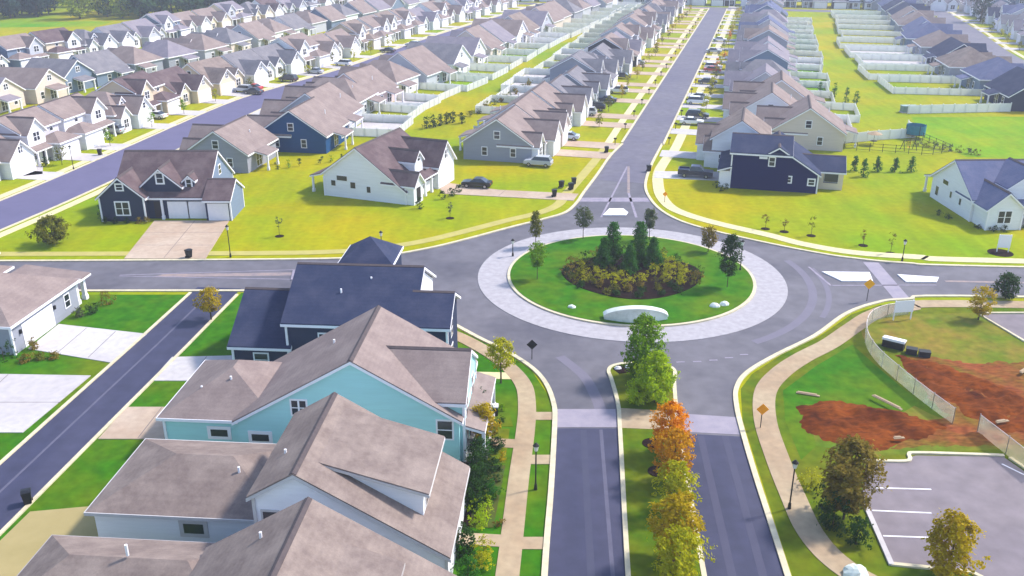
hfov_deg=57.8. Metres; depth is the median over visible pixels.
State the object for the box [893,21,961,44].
house
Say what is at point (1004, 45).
sidewalk
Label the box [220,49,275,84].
house
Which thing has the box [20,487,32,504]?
wheeled bin
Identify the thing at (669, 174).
driveway
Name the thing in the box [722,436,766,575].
tyre track
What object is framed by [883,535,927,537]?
parking line
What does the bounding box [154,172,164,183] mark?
window
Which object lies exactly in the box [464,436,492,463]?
upright shrub
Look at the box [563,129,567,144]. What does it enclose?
garage door
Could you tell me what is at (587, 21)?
fence
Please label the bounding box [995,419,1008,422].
timber plank
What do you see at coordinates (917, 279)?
traffic island
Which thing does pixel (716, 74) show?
street tree
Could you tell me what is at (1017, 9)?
house
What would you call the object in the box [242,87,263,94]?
parked car
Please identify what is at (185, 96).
window
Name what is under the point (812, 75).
fence
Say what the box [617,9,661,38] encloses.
house
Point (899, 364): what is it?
construction fence
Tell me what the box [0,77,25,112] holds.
house
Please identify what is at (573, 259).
shrub
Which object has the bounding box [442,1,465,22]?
house
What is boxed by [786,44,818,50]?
fence
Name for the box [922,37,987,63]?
house
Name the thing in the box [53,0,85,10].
woodland tree
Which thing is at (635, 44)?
house
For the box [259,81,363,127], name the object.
house
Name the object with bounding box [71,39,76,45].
window
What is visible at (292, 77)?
parked car
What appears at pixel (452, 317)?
window
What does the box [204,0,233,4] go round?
woodland tree
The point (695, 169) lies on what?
parked car
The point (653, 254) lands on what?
conifer
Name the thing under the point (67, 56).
garage door
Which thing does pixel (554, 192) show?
wheeled bin
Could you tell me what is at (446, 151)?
window
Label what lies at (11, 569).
driveway
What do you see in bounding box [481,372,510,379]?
walkway
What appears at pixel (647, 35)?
house
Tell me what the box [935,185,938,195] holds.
window
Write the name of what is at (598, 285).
shrub
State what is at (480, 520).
shrub
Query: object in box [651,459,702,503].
street tree
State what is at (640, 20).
house
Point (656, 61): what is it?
driveway
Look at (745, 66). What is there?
house
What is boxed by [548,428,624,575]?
road
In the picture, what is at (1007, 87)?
house
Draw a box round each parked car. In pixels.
[107,124,125,133]
[153,110,167,118]
[233,84,252,91]
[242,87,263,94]
[251,83,263,88]
[278,74,298,81]
[305,67,323,73]
[334,59,351,65]
[379,47,395,52]
[461,176,492,188]
[523,154,552,167]
[568,131,579,140]
[589,106,596,115]
[592,101,605,110]
[598,95,616,102]
[610,85,628,93]
[618,72,630,78]
[678,164,713,178]
[680,116,703,124]
[685,108,708,118]
[687,95,708,104]
[690,92,710,98]
[698,77,717,83]
[703,65,721,71]
[704,62,722,67]
[706,47,721,52]
[713,36,726,41]
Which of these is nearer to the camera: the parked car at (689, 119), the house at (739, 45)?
the parked car at (689, 119)
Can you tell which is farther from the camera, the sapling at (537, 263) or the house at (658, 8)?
the house at (658, 8)
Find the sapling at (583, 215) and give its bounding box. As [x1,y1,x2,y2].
[573,206,593,234]
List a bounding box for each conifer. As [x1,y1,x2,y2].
[591,237,615,268]
[606,221,622,262]
[617,243,641,275]
[630,221,649,263]
[643,236,665,269]
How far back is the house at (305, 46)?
247.21 m
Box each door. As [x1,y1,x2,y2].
[13,158,34,177]
[23,307,54,345]
[59,53,72,58]
[62,141,79,158]
[87,131,103,148]
[124,42,133,45]
[140,112,152,127]
[154,202,161,217]
[168,100,179,113]
[168,203,188,217]
[181,30,189,35]
[188,203,206,217]
[199,89,210,102]
[202,26,210,31]
[208,205,227,219]
[221,82,234,94]
[223,22,230,27]
[256,74,267,84]
[292,63,302,73]
[320,57,329,66]
[331,53,338,63]
[352,47,358,56]
[374,40,379,48]
[405,30,410,38]
[416,186,420,201]
[419,26,423,33]
[434,22,438,28]
[442,167,451,186]
[443,19,447,26]
[460,15,464,21]
[554,138,559,155]
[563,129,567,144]
[581,110,585,124]
[693,0,703,4]
[712,1,722,5]
[815,3,825,8]
[834,3,845,8]
[932,5,944,10]
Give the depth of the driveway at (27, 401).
81.95 m
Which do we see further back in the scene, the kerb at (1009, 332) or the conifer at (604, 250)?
the conifer at (604, 250)
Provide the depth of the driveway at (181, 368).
86.93 m
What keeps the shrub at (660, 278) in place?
on the mulch bed at (649, 286)
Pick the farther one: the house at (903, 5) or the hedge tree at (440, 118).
the house at (903, 5)
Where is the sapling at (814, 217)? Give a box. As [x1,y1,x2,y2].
[809,215,816,233]
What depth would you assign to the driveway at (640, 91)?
216.72 m
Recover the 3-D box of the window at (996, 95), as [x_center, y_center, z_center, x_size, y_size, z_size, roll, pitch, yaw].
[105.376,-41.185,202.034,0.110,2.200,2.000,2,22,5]
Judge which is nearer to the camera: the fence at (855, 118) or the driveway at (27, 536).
the driveway at (27, 536)
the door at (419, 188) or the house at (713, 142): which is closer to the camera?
the door at (419, 188)
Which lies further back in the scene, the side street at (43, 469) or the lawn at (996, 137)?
the lawn at (996, 137)
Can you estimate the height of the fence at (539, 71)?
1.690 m
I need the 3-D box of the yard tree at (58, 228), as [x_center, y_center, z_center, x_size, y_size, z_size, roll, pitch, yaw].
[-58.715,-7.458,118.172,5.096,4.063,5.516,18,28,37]
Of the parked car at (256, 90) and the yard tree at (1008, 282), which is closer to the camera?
the yard tree at (1008, 282)
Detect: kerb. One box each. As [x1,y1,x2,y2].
[0,3,541,200]
[0,108,260,230]
[0,143,622,261]
[0,292,191,464]
[0,294,237,535]
[78,289,556,575]
[507,235,755,326]
[607,362,706,575]
[621,8,709,142]
[644,143,1023,267]
[662,9,726,144]
[733,295,1023,575]
[864,504,893,565]
[867,451,1004,462]
[891,562,982,575]
[976,312,1023,341]
[1008,457,1023,468]
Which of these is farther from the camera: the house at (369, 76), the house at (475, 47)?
the house at (475, 47)
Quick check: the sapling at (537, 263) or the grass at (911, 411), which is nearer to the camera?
the grass at (911, 411)
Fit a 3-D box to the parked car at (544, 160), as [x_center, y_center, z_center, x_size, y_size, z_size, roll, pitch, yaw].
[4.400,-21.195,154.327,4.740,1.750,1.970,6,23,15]
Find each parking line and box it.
[872,510,931,513]
[880,487,930,489]
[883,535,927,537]
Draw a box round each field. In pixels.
[0,21,113,26]
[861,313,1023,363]
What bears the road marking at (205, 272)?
on the roundabout road at (704, 384)
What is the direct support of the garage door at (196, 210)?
in the house at (163, 184)
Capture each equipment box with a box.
[882,335,906,350]
[905,346,917,355]
[918,349,931,357]
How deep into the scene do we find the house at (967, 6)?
376.57 m
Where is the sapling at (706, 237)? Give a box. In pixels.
[700,225,718,249]
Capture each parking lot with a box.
[862,455,1023,575]
[983,314,1023,338]
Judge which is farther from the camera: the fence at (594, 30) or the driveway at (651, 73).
the fence at (594, 30)
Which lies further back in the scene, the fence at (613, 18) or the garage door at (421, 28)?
the fence at (613, 18)
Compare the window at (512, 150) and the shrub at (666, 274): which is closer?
the shrub at (666, 274)
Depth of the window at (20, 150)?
147.94 m
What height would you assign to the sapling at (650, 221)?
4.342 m
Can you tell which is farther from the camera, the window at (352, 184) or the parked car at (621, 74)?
the parked car at (621, 74)
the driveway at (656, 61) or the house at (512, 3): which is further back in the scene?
the house at (512, 3)
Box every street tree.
[53,145,66,162]
[104,127,113,142]
[146,107,154,124]
[178,99,187,110]
[210,88,218,100]
[278,67,285,80]
[595,113,602,123]
[604,95,614,111]
[619,83,625,94]
[620,312,668,378]
[625,377,653,405]
[633,348,680,402]
[634,65,641,74]
[644,488,706,561]
[648,424,696,481]
[649,398,692,452]
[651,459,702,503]
[651,523,717,575]
[698,102,706,118]
[703,94,710,104]
[707,83,715,94]
[709,76,716,86]
[712,66,719,77]
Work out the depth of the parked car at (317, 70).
239.35 m
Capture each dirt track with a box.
[891,416,1023,449]
[909,356,1023,430]
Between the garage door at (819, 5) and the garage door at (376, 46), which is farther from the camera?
the garage door at (819, 5)
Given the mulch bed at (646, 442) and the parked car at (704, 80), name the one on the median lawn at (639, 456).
the mulch bed at (646, 442)
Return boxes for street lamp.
[225,225,231,257]
[533,443,539,490]
[739,240,744,269]
[787,460,798,508]
[901,239,907,260]
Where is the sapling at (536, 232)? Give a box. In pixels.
[528,210,543,241]
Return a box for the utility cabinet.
[899,104,915,112]
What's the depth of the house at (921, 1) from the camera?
384.85 m
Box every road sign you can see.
[527,340,537,358]
[757,404,768,427]
[864,279,874,300]
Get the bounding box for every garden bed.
[462,460,472,529]
[469,465,505,527]
[484,428,509,462]
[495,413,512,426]
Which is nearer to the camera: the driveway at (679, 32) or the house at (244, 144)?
the house at (244, 144)
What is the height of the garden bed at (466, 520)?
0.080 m
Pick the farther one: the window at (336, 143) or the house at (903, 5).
the house at (903, 5)
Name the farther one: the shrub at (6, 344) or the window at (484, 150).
the window at (484, 150)
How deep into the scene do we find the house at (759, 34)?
259.52 m
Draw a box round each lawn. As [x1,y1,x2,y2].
[0,293,551,575]
[0,295,184,459]
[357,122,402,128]
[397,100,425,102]
[444,81,472,84]
[485,62,510,63]
[489,102,508,106]
[510,235,752,324]
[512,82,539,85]
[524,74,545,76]
[610,364,701,575]
[741,305,1023,575]
[783,345,918,458]
[799,78,825,80]
[850,50,911,53]
[912,117,1023,158]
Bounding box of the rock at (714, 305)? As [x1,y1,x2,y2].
[709,302,719,307]
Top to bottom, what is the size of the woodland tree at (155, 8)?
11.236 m
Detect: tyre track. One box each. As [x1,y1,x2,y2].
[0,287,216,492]
[556,355,605,408]
[580,430,594,575]
[599,430,614,575]
[697,436,735,575]
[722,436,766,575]
[751,260,816,343]
[812,268,831,317]
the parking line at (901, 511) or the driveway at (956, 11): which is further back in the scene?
the driveway at (956, 11)
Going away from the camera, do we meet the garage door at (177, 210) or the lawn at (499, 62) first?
the garage door at (177, 210)
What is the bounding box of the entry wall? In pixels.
[603,305,667,322]
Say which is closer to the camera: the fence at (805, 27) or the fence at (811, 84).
the fence at (811, 84)
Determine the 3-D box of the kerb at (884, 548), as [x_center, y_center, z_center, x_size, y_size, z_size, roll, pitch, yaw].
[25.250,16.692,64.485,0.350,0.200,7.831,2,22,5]
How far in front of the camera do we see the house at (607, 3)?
383.65 m
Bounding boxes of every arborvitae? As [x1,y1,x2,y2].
[850,155,858,171]
[858,158,869,177]
[873,156,882,171]
[890,157,902,172]
[906,156,916,171]
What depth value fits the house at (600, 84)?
204.19 m
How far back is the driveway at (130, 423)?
77.21 m
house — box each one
[0,33,49,66]
[0,54,9,66]
[0,67,69,103]
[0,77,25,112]
[0,105,81,166]
[0,135,36,180]
[0,264,90,355]
[17,497,456,575]
[24,57,96,93]
[28,27,86,58]
[37,92,116,149]
[69,49,134,86]
[74,29,118,53]
[84,392,469,572]
[86,91,154,133]
[91,23,140,47]
[95,70,181,117]
[95,150,244,221]
[107,46,164,73]
[121,18,166,45]
[139,10,190,37]
[141,39,199,68]
[149,66,212,105]
[156,305,495,461]
[163,33,232,60]
[172,10,211,32]
[179,115,278,172]
[182,56,244,95]
[191,7,231,29]
[191,27,251,52]
[207,0,252,25]
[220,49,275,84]
[225,20,276,47]
[227,236,460,360]
[238,18,297,37]
[240,1,274,20]
[247,96,353,153]
[251,0,287,16]
[251,43,305,77]
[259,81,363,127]
[267,13,315,35]
[268,32,330,69]
[276,0,307,12]
[281,77,385,113]
[284,11,327,33]
[304,0,320,9]
[304,5,346,29]
[309,33,343,63]
[310,127,456,205]
[311,64,403,101]
[314,4,358,20]
[317,0,335,6]
[324,28,361,57]
[325,19,381,51]
[331,0,376,17]
[335,0,352,4]
[337,60,420,92]
[357,14,393,45]
[364,0,391,12]
[373,10,411,40]
[378,45,457,83]
[383,0,404,9]
[389,7,425,34]
[402,0,420,8]
[405,42,471,72]
[407,7,440,30]
[413,0,450,26]
[424,36,487,62]
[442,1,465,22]
[443,0,481,19]
[450,20,517,48]
[452,25,506,54]
[458,104,562,162]
[463,18,533,42]
[471,0,490,15]
[477,91,570,146]
[481,0,501,12]
[489,12,539,36]
[490,80,587,129]
[500,10,555,31]
[501,0,508,10]
[507,0,518,7]
[525,0,572,22]
[531,4,564,26]
[535,0,583,17]
[542,50,617,87]
[547,0,591,14]
[547,74,594,117]
[562,65,611,101]
[583,0,600,10]
[584,31,642,58]
[586,32,640,66]
[586,52,619,82]
[589,43,633,73]
[597,0,613,7]
[599,22,645,55]
[613,13,658,44]
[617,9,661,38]
[623,0,645,3]
[626,22,654,48]
[638,0,678,16]
[640,0,674,8]
[640,5,670,29]
[643,3,675,23]
[645,11,667,32]
[646,0,683,13]
[685,0,706,5]
[695,107,771,167]
[711,0,735,5]
[717,130,846,193]
[722,82,797,118]
[723,63,777,90]
[725,59,799,82]
[727,44,795,67]
[732,70,825,105]
[733,25,794,54]
[735,36,797,63]
[736,25,795,46]
[736,43,797,76]
[738,15,794,35]
[740,11,785,26]
[740,20,796,43]
[741,0,746,6]
[742,9,787,25]
[743,0,783,12]
[745,0,787,17]
[749,1,780,12]
[756,95,857,151]
[783,0,796,7]
[801,0,828,8]
[831,0,860,8]
[862,0,872,9]
[871,0,880,9]
[877,0,915,10]
[880,0,924,14]
[887,1,930,19]
[890,6,933,24]
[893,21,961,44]
[894,11,945,30]
[901,16,952,31]
[905,30,970,53]
[916,0,925,3]
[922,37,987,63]
[923,157,1023,229]
[926,0,959,10]
[927,46,1011,75]
[953,57,1023,88]
[958,0,965,10]
[964,0,978,12]
[969,0,1011,16]
[977,0,1008,20]
[979,66,1023,111]
[985,3,1015,24]
[993,3,1023,29]
[997,12,1023,33]
[1009,0,1023,4]
[1010,19,1023,39]
[1016,24,1023,44]
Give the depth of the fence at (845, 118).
185.20 m
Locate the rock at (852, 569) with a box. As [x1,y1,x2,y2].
[843,563,868,575]
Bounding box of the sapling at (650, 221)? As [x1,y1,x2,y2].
[644,208,658,238]
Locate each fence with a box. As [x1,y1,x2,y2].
[348,114,412,136]
[362,101,424,118]
[374,93,440,112]
[404,82,460,99]
[418,74,487,91]
[453,64,507,79]
[470,56,522,69]
[475,94,518,113]
[488,49,536,61]
[497,85,534,95]
[501,76,549,90]
[507,42,547,54]
[513,67,549,76]
[518,37,558,48]
[534,61,557,68]
[539,32,569,42]
[545,54,569,60]
[552,27,581,37]
[553,48,586,54]
[556,23,591,32]
[562,42,590,48]
[563,18,598,24]
[571,15,607,20]
[572,37,598,42]
[577,32,600,37]
[582,11,616,15]
[583,28,606,32]
[589,23,613,28]
[596,8,624,12]
[597,20,617,23]
[599,5,636,9]
[606,16,620,19]
[608,13,628,17]
[611,10,633,12]
[613,2,640,4]
[786,24,813,33]
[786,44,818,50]
[787,17,812,24]
[787,20,807,24]
[788,29,812,33]
[788,64,821,72]
[789,33,816,39]
[789,39,818,48]
[789,50,823,60]
[789,71,829,87]
[790,57,822,70]
[799,80,829,90]
[809,90,835,101]
[819,102,860,122]
[830,9,887,17]
[835,14,890,20]
[835,19,894,26]
[835,114,851,132]
[836,36,905,48]
[837,24,901,33]
[841,30,900,37]
[843,133,950,154]
[844,45,924,57]
[844,120,914,142]
[854,54,927,64]
[857,63,954,79]
[865,303,955,423]
[877,75,985,95]
[907,102,1011,113]
[977,414,1023,453]
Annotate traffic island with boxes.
[603,208,627,215]
[822,271,872,281]
[897,274,938,282]
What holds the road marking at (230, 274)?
on the roundabout road at (704, 384)
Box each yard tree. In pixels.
[25,213,71,244]
[192,286,221,319]
[471,401,501,437]
[484,336,516,383]
[817,433,891,519]
[920,507,991,575]
[967,284,997,319]
[989,270,1022,299]
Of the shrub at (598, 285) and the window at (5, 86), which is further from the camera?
the window at (5, 86)
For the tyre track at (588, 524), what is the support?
on the road at (567, 552)
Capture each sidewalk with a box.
[0,3,539,198]
[0,148,604,255]
[0,185,107,237]
[457,331,535,575]
[605,9,703,142]
[652,9,1023,263]
[753,300,1023,575]
[950,12,1023,57]
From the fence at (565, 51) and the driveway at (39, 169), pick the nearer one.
the driveway at (39, 169)
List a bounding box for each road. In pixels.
[0,150,1023,565]
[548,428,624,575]
[599,9,725,182]
[684,434,783,575]
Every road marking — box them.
[128,269,294,274]
[130,276,290,279]
[158,272,291,276]
[600,166,627,216]
[627,166,629,192]
[628,193,637,217]
[808,267,830,285]
[831,285,902,285]
[944,280,1023,283]
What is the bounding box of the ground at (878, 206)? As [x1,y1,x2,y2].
[0,0,1023,575]
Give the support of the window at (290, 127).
in the house at (313, 124)
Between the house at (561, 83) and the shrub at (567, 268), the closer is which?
the shrub at (567, 268)
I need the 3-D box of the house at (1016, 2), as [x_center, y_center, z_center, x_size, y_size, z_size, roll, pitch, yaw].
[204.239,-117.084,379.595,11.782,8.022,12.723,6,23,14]
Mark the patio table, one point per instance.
(874, 133)
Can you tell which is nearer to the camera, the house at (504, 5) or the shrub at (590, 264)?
the shrub at (590, 264)
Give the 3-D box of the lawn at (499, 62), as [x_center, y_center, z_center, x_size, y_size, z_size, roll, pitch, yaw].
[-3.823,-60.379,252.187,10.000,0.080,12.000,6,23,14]
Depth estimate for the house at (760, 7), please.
329.86 m
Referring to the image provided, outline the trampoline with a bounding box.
[906,123,926,139]
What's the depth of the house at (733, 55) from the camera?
238.86 m
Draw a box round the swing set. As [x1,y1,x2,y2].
[900,140,916,150]
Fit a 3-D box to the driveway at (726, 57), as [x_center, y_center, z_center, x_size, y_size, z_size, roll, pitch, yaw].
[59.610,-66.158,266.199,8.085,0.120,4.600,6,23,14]
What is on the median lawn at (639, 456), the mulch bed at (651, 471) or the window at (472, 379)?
the mulch bed at (651, 471)
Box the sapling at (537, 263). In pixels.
[528,240,548,278]
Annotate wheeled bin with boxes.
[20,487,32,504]
[184,248,191,257]
[551,189,556,196]
[558,180,564,187]
[568,182,573,189]
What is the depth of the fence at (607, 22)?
339.95 m
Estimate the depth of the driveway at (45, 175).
149.01 m
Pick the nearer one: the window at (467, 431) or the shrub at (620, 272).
the window at (467, 431)
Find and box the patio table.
[867,131,881,143]
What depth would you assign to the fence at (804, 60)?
256.13 m
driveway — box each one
[0,374,90,432]
[0,506,98,562]
[0,562,27,575]
[16,171,66,180]
[26,166,42,175]
[28,324,146,362]
[64,153,106,160]
[91,143,129,149]
[98,407,164,438]
[124,220,228,258]
[141,123,174,128]
[154,355,231,380]
[169,110,205,115]
[201,99,232,103]
[223,92,253,96]
[261,83,284,87]
[296,72,322,75]
[321,65,340,68]
[352,55,374,57]
[386,44,404,46]
[406,37,424,39]
[421,32,439,34]
[434,28,452,29]
[440,183,577,200]
[445,26,462,27]
[555,149,611,158]
[563,140,619,148]
[581,121,632,128]
[588,113,637,119]
[616,82,658,86]
[616,98,647,103]
[628,89,654,93]
[630,71,665,75]
[638,64,670,67]
[642,53,677,56]
[643,60,673,62]
[652,45,682,48]
[654,171,718,180]
[656,42,684,44]
[659,37,688,39]
[659,150,696,158]
[666,31,692,33]
[668,28,694,30]
[670,128,696,134]
[673,23,698,24]
[674,20,699,22]
[676,115,722,121]
[682,103,721,109]
[687,93,723,97]
[692,83,724,87]
[696,75,723,78]
[698,70,724,73]
[703,60,725,62]
[706,55,727,58]
[712,42,734,44]
[716,32,736,33]
[945,11,965,12]
[988,37,1012,39]
[995,42,1018,44]
[1002,47,1023,49]
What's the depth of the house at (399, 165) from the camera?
137.15 m
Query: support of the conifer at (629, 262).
on the mulch bed at (649, 286)
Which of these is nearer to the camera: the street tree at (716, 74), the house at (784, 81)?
the house at (784, 81)
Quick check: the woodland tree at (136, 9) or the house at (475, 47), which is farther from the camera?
the woodland tree at (136, 9)
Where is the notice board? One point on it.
(905, 306)
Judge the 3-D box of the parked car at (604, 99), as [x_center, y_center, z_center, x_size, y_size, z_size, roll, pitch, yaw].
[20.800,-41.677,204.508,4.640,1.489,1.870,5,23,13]
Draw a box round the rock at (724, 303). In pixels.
[719,301,728,305]
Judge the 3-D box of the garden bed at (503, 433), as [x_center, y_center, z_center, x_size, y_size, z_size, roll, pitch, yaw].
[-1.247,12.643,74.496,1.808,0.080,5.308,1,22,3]
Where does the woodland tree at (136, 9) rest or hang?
on the ground at (878, 206)
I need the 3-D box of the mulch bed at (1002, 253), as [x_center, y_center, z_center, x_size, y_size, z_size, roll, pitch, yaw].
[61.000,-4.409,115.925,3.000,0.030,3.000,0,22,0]
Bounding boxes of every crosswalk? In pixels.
[557,409,616,426]
[580,198,649,201]
[682,414,740,434]
[863,262,907,297]
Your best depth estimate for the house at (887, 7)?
356.24 m
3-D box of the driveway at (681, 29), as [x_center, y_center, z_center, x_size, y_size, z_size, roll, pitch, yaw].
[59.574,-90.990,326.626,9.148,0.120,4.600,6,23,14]
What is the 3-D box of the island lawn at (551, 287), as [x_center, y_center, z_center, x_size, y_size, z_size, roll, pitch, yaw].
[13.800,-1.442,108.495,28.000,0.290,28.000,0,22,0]
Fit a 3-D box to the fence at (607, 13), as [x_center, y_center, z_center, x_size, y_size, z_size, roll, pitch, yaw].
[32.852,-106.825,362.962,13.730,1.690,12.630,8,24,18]
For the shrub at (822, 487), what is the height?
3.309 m
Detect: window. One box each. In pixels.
[1,101,7,110]
[3,83,8,90]
[17,145,22,153]
[32,130,40,141]
[33,45,38,51]
[40,91,44,99]
[50,89,56,98]
[63,292,70,308]
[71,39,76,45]
[77,81,82,89]
[94,109,101,119]
[114,183,123,190]
[114,201,130,215]
[123,118,129,127]
[144,90,149,98]
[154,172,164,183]
[178,520,208,537]
[183,93,187,101]
[185,178,192,186]
[206,426,231,439]
[211,140,218,148]
[218,163,220,174]
[226,158,233,167]
[236,78,240,85]
[248,431,272,442]
[253,352,269,360]
[256,153,261,166]
[260,509,278,519]
[287,123,293,130]
[289,399,307,415]
[301,139,306,147]
[334,134,338,145]
[336,175,346,180]
[350,182,355,188]
[369,101,372,111]
[387,93,391,101]
[436,419,453,439]
[444,148,447,158]
[451,317,452,337]
[466,395,467,417]
[466,429,468,447]
[471,372,473,393]
[481,146,487,155]
[493,131,499,139]
[510,148,515,157]
[768,157,775,166]
[788,176,792,183]
[805,120,812,128]
[807,178,815,186]
[816,137,822,145]
[824,174,838,182]
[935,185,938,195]
[943,179,948,185]
[993,94,998,102]
[996,210,1013,223]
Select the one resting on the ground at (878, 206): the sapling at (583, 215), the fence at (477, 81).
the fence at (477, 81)
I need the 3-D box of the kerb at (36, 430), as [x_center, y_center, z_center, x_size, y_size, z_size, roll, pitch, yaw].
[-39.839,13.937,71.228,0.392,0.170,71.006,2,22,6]
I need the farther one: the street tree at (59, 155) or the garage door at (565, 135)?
the garage door at (565, 135)
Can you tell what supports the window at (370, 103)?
in the house at (367, 98)
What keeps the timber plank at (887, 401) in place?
on the lawn at (852, 374)
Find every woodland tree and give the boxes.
[0,0,26,16]
[0,0,30,17]
[19,0,48,16]
[25,0,52,16]
[25,0,55,14]
[43,0,57,13]
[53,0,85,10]
[58,0,100,18]
[86,0,107,14]
[89,0,113,16]
[104,0,127,12]
[107,0,130,17]
[119,0,158,17]
[126,0,157,16]
[146,0,169,12]
[154,0,190,13]
[169,0,199,10]
[179,0,210,10]
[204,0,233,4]
[970,0,1000,21]
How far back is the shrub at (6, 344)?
88.13 m
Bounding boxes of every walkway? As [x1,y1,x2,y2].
[459,532,500,546]
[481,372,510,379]
[492,438,514,447]
[522,537,543,548]
[531,455,549,463]
[536,412,551,419]
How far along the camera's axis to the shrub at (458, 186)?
140.00 m
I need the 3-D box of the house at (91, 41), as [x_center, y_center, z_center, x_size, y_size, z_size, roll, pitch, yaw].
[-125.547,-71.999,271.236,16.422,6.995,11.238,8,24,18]
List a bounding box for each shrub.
[0,338,17,362]
[17,351,34,364]
[27,337,38,349]
[33,351,48,360]
[40,157,50,165]
[46,350,60,359]
[71,306,84,317]
[83,302,97,314]
[98,291,116,305]
[111,217,119,223]
[414,196,424,208]
[450,551,480,575]
[454,521,477,561]
[455,184,462,192]
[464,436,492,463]
[464,478,482,513]
[465,445,489,480]
[465,495,493,518]
[466,463,486,498]
[467,508,490,530]
[468,451,489,471]
[469,549,494,570]
[470,434,493,453]
[470,534,495,561]
[472,469,491,488]
[477,478,505,503]
[484,456,502,473]
[487,435,505,453]
[491,473,502,481]
[492,518,505,527]
[498,404,506,411]
[499,451,506,460]
[560,265,574,274]
[561,266,573,277]
[565,255,575,267]
[568,272,579,284]
[569,255,582,264]
[575,261,588,271]
[575,280,584,287]
[577,250,591,261]
[577,263,587,275]
[579,270,591,280]
[582,257,593,266]
[585,273,597,283]
[589,265,599,275]
[595,278,603,287]
[596,269,608,279]
[601,288,610,295]
[605,264,618,275]
[605,272,618,283]
[609,270,627,280]
[609,283,619,289]
[611,289,620,295]
[620,276,635,286]
[623,283,633,291]
[632,290,643,297]
[634,272,648,280]
[636,280,644,286]
[636,285,646,291]
[646,262,658,275]
[651,276,666,283]
[654,283,662,289]
[656,262,674,272]
[656,289,666,294]
[661,263,673,274]
[661,271,671,281]
[666,280,677,287]
[667,255,675,265]
[670,253,681,263]
[672,285,684,294]
[673,269,688,279]
[673,272,686,284]
[674,261,683,270]
[678,263,691,275]
[687,274,700,284]
[689,264,705,276]
[690,270,704,278]
[796,466,822,491]
[812,475,842,512]
[816,491,857,532]
[836,514,874,549]
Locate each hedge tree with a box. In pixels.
[421,116,431,128]
[429,114,438,126]
[436,113,442,125]
[443,112,449,123]
[449,110,456,122]
[457,112,465,123]
[829,82,837,98]
[844,87,849,102]
[851,91,859,103]
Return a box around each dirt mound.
[796,400,946,450]
[895,355,1023,432]
[930,431,1023,446]
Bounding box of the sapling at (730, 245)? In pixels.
[714,233,743,286]
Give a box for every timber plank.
[796,391,819,396]
[872,394,902,409]
[893,436,904,439]
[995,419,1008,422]
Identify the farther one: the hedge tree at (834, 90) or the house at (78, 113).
the hedge tree at (834, 90)
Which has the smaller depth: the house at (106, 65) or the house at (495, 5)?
the house at (106, 65)
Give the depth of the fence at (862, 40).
293.64 m
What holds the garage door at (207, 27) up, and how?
in the house at (193, 21)
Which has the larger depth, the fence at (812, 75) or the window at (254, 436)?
the fence at (812, 75)
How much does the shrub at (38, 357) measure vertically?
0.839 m
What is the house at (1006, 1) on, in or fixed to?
on the ground at (878, 206)
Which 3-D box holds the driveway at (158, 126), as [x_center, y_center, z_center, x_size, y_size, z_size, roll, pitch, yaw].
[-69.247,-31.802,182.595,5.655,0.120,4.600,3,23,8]
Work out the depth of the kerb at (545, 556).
78.46 m
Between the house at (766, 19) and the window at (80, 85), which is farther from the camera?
the house at (766, 19)
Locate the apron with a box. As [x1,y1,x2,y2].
[478,227,787,341]
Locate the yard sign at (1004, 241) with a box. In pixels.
[996,234,1012,251]
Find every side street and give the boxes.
[0,3,543,228]
[0,287,240,529]
[517,2,969,14]
[934,11,1023,63]
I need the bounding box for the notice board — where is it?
[892,300,914,319]
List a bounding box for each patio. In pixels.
[507,92,523,95]
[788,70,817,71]
[805,87,824,90]
[840,42,898,44]
[863,60,927,63]
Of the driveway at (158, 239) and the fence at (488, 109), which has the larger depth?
the fence at (488, 109)
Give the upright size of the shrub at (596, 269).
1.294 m
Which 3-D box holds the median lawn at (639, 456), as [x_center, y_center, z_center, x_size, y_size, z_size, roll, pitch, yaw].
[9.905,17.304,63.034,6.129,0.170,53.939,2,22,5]
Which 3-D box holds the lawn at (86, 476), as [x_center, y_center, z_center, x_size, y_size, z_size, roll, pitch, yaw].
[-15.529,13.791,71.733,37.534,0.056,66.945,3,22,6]
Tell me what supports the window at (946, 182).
in the house at (986, 193)
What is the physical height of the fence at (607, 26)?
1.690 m
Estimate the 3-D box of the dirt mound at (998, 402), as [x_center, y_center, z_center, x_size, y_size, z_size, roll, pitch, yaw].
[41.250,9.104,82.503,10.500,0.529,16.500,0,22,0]
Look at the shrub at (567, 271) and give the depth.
108.33 m
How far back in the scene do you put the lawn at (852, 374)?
83.09 m
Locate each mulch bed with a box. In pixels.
[561,253,700,298]
[613,365,668,373]
[642,438,655,447]
[648,466,662,476]
[987,249,1013,256]
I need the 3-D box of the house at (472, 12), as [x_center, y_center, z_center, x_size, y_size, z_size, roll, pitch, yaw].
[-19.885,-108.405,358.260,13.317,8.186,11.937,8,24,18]
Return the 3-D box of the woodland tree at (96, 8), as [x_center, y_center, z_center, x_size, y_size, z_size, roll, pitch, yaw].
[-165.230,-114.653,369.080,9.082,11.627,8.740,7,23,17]
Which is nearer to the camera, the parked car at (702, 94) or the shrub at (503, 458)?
the shrub at (503, 458)
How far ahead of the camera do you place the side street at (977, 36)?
308.89 m
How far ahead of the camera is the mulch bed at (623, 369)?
86.19 m
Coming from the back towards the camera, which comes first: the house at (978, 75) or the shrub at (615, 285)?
the house at (978, 75)
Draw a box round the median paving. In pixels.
[621,408,669,428]
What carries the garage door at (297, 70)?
in the house at (277, 55)
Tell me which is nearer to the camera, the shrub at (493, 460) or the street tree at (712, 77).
the shrub at (493, 460)

